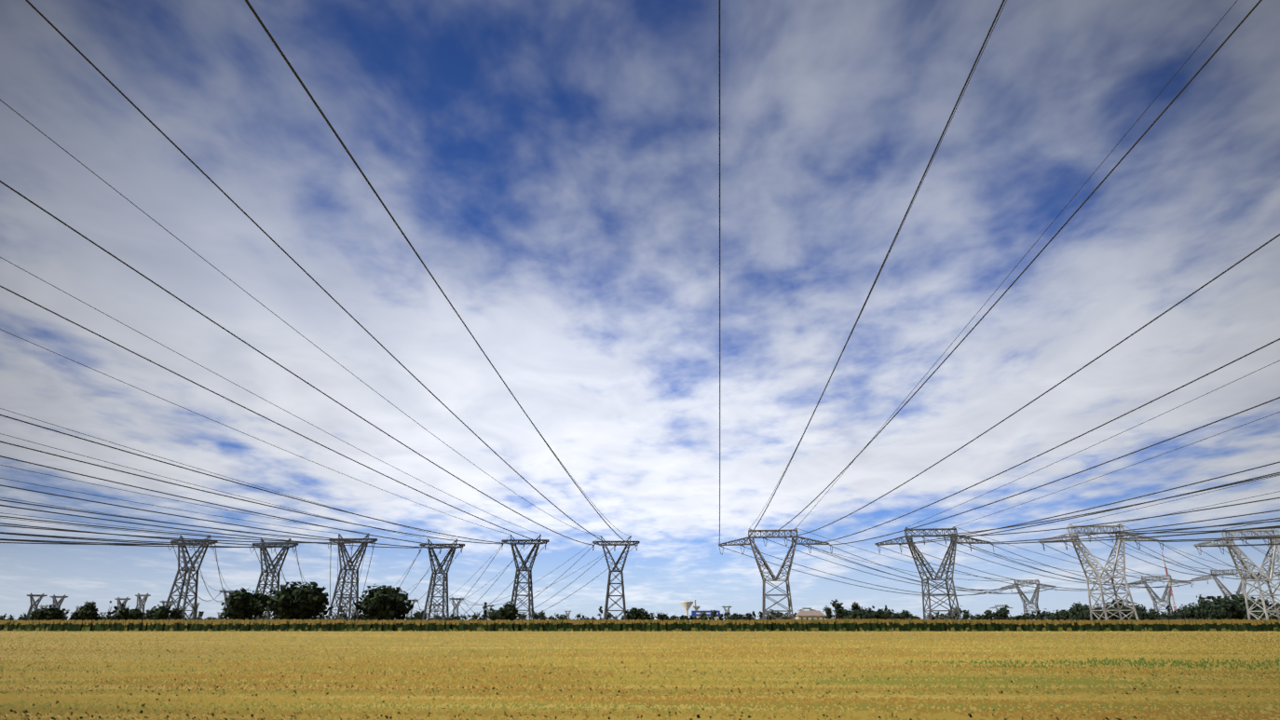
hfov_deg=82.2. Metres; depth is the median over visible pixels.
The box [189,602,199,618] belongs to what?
distant pylon
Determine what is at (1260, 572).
beaubourg pylon
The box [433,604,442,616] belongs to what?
distant pylon
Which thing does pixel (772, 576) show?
beaubourg pylon
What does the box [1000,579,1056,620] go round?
beaubourg pylon
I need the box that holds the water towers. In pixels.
[680,599,720,620]
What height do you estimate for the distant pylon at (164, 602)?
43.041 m
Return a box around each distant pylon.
[26,592,47,616]
[49,594,68,610]
[114,597,130,613]
[135,593,150,614]
[160,599,175,606]
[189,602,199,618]
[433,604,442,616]
[483,604,494,619]
[564,610,571,619]
[721,605,732,616]
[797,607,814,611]
[989,604,1013,611]
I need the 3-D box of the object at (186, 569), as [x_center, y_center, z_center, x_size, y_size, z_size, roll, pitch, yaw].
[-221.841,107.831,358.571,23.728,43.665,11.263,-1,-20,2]
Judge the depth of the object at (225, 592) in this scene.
902.73 m
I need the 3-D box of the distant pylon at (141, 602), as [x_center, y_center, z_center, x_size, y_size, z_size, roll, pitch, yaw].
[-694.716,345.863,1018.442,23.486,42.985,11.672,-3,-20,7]
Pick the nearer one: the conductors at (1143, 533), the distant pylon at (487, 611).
the conductors at (1143, 533)
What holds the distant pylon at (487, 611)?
on the field ground
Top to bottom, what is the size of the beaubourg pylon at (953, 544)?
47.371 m
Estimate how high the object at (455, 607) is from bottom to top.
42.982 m
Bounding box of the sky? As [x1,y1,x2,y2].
[0,0,1279,621]
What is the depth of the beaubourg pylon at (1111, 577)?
350.36 m
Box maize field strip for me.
[0,618,1279,631]
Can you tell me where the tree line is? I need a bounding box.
[0,581,1279,621]
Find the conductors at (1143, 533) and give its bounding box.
[718,0,1279,596]
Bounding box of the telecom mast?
[1161,551,1176,612]
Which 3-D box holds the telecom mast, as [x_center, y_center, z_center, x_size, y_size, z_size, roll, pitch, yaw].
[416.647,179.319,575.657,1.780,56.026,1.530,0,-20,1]
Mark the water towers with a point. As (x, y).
(687, 605)
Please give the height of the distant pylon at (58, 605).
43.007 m
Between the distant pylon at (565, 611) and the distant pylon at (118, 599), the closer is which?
the distant pylon at (118, 599)
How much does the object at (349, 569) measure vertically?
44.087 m
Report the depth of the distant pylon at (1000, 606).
1798.44 m
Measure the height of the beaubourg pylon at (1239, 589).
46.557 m
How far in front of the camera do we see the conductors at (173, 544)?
159.10 m
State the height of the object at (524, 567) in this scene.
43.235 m
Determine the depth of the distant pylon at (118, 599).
1174.57 m
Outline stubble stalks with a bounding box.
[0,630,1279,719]
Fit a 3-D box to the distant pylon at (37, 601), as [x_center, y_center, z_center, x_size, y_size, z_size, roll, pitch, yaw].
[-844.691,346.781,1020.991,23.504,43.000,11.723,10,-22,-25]
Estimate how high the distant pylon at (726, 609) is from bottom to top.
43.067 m
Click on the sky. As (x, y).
(552, 166)
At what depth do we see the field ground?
60.54 m
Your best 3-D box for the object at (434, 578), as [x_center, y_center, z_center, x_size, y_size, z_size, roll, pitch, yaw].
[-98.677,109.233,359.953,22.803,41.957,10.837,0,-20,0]
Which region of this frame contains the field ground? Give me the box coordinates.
[0,631,1279,719]
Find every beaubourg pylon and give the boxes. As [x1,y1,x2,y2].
[718,528,829,620]
[874,526,990,620]
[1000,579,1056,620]
[1037,523,1157,620]
[1127,574,1191,614]
[1191,569,1265,599]
[1193,528,1279,620]
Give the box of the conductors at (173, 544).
[0,0,638,619]

